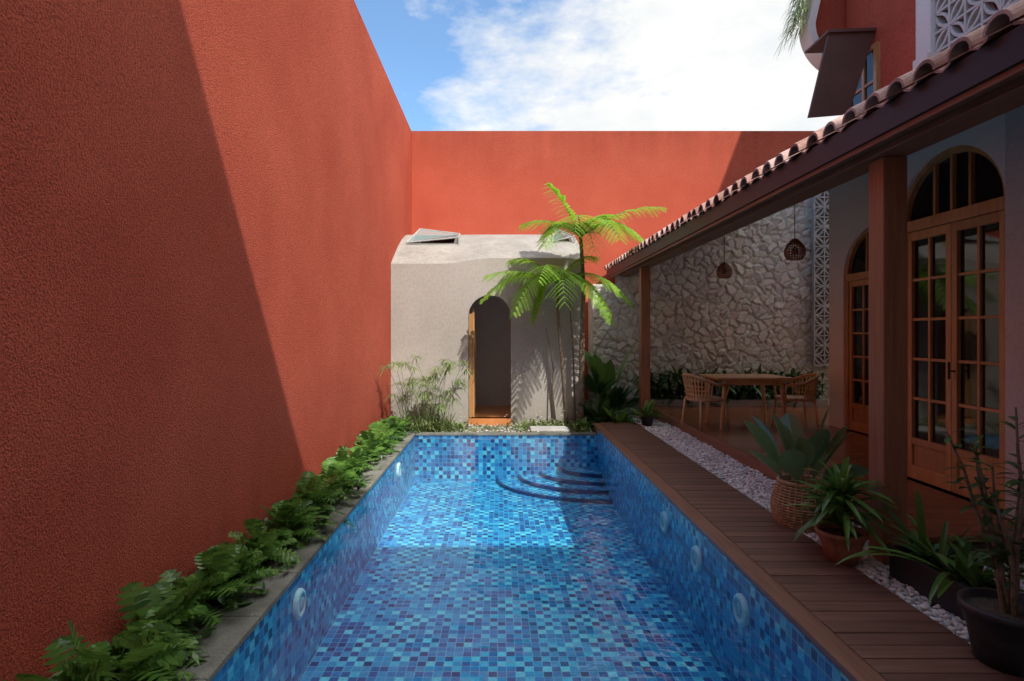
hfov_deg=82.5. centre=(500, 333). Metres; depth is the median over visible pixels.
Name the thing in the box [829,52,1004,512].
ground floor walls
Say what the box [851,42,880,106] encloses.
window frame
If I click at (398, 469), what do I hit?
pool light
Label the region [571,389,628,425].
broadleaf shrub
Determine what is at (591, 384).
broadleaf shrub
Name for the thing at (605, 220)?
tree fern
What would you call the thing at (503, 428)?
garden pebbles
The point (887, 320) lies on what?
posts
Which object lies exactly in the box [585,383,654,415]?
broadleaf shrub
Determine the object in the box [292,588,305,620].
pool light
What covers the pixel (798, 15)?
hanging balcony plant
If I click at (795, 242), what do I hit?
pendant lamp
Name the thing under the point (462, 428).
garden grass
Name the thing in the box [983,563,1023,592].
white pebble gravel
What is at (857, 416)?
arched french doors
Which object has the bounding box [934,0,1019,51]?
breeze screen
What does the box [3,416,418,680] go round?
philodendron hedge
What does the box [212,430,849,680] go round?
swimming pool
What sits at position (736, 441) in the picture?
porch floor
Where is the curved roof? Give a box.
[391,235,579,263]
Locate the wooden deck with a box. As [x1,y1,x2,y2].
[593,422,1023,680]
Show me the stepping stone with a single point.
(549, 428)
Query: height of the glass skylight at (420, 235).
0.952 m
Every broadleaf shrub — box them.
[570,418,593,431]
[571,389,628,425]
[577,373,619,396]
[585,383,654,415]
[601,407,637,422]
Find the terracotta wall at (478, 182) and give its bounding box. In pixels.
[412,131,814,402]
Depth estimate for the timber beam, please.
3.81 m
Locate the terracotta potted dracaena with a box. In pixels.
[782,456,908,564]
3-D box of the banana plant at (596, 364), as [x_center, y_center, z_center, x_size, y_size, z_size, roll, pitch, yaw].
[1.855,0.917,10.888,1.091,1.367,1.130,0,0,-28]
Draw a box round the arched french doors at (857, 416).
[845,228,868,434]
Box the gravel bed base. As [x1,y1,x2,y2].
[628,415,1022,607]
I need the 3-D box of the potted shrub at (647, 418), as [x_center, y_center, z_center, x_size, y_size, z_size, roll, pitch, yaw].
[2.473,1.307,9.654,0.685,0.427,0.569,0,0,-13]
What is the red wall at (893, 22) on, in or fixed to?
on the ground floor walls at (848, 213)
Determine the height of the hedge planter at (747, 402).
0.320 m
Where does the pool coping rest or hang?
in the ground
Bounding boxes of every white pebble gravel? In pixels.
[635,422,1023,678]
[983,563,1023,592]
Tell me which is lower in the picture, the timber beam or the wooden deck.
the wooden deck
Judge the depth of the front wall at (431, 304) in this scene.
10.40 m
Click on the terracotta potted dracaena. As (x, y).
(841, 536)
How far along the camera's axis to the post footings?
3.97 m
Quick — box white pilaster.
[916,0,946,58]
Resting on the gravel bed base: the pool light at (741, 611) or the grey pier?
the grey pier
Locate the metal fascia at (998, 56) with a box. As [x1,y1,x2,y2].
[607,24,1023,277]
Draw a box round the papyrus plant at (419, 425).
[377,354,474,432]
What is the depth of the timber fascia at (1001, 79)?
3.62 m
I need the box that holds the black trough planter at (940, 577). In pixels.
[834,489,1023,620]
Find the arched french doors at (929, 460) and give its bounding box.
[907,145,1004,509]
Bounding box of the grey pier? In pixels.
[1005,105,1023,518]
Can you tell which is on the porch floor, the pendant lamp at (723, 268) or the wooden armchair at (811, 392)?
the wooden armchair at (811, 392)
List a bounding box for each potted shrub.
[626,399,666,425]
[938,407,1023,677]
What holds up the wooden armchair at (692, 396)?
on the porch floor
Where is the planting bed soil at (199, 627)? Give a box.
[103,428,405,680]
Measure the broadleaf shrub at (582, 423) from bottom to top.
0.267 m
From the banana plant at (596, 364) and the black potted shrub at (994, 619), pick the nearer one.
the black potted shrub at (994, 619)
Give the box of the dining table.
[699,374,792,428]
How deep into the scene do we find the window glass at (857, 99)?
7.10 m
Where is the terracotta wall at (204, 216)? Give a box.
[0,0,411,680]
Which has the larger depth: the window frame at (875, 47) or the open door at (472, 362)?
the open door at (472, 362)
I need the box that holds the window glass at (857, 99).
[852,50,872,106]
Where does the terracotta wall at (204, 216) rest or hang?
on the ground
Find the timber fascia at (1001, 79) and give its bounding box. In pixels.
[607,62,1023,278]
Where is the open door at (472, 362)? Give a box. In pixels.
[469,308,475,417]
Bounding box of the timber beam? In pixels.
[620,75,1023,276]
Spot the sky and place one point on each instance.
(449, 65)
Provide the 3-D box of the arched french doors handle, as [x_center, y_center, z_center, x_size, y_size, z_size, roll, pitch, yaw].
[3.920,0.325,5.070,0.060,0.150,0.020,0,0,0]
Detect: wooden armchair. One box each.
[681,373,729,429]
[772,373,819,429]
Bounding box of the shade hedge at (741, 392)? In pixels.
[632,364,828,408]
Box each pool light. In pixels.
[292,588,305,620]
[397,462,400,477]
[660,511,668,532]
[691,545,701,572]
[733,593,749,626]
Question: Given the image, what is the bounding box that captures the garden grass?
[422,410,595,431]
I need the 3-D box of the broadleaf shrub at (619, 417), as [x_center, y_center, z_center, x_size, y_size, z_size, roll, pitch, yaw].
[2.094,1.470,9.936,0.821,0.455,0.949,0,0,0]
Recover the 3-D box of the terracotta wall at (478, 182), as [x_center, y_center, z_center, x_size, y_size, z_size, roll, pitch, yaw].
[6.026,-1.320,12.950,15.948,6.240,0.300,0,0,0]
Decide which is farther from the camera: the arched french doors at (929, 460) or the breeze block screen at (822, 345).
the breeze block screen at (822, 345)
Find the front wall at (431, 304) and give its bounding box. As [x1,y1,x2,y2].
[391,240,581,425]
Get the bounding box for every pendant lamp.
[716,235,732,278]
[784,205,805,260]
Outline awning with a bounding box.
[805,27,876,117]
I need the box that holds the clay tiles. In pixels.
[604,0,1023,270]
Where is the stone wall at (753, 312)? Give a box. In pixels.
[593,191,828,413]
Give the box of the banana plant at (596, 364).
[584,346,632,404]
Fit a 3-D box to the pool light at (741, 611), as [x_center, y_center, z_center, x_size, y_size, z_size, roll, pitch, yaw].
[1.543,1.780,3.750,0.034,0.200,0.200,0,0,0]
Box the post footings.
[636,418,888,570]
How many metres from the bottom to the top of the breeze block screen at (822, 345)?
4.024 m
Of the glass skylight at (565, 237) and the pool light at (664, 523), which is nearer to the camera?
the pool light at (664, 523)
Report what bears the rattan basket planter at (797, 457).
on the white pebble gravel at (729, 472)
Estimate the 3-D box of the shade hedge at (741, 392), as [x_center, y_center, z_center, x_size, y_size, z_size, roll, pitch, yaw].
[4.536,1.107,11.405,4.118,1.020,1.062,0,0,0]
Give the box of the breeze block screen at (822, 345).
[812,190,828,365]
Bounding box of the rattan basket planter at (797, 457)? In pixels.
[744,407,868,533]
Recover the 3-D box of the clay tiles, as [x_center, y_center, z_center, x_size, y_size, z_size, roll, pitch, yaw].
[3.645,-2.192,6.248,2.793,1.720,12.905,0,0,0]
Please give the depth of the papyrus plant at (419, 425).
9.66 m
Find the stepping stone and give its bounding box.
[529,426,569,431]
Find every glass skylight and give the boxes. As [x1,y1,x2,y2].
[406,228,459,244]
[552,229,574,242]
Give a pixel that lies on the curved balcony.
(822, 17)
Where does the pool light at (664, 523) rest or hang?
attached to the swimming pool
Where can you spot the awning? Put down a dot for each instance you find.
(845, 52)
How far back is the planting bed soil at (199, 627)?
3.40 m
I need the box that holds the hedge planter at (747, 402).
[635,396,827,411]
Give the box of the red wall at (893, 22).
[847,0,997,87]
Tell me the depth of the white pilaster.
6.13 m
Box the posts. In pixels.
[639,156,906,564]
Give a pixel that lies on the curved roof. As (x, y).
(470, 247)
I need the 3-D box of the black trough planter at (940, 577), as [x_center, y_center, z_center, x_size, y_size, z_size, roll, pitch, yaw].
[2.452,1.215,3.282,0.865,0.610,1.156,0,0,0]
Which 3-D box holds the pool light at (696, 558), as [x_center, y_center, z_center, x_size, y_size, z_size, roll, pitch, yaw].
[1.543,1.780,4.600,0.034,0.200,0.200,0,0,0]
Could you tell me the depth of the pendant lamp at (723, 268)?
9.47 m
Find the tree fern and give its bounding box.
[479,183,665,425]
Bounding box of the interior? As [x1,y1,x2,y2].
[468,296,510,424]
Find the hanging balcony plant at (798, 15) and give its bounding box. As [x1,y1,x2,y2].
[774,0,810,55]
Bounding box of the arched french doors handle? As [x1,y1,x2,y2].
[947,362,954,378]
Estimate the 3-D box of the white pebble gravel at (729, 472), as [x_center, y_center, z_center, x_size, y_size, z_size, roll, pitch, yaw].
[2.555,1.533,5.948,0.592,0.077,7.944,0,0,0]
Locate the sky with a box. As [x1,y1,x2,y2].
[354,0,841,130]
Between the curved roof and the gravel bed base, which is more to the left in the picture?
the curved roof
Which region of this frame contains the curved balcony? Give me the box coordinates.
[799,0,846,70]
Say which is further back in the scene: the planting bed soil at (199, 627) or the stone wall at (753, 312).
the stone wall at (753, 312)
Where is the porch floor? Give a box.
[651,406,1023,562]
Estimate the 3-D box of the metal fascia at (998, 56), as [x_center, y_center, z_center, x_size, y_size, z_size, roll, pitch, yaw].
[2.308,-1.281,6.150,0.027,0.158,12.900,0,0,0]
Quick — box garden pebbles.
[429,424,593,431]
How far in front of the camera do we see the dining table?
8.53 m
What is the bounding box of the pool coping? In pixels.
[167,431,596,680]

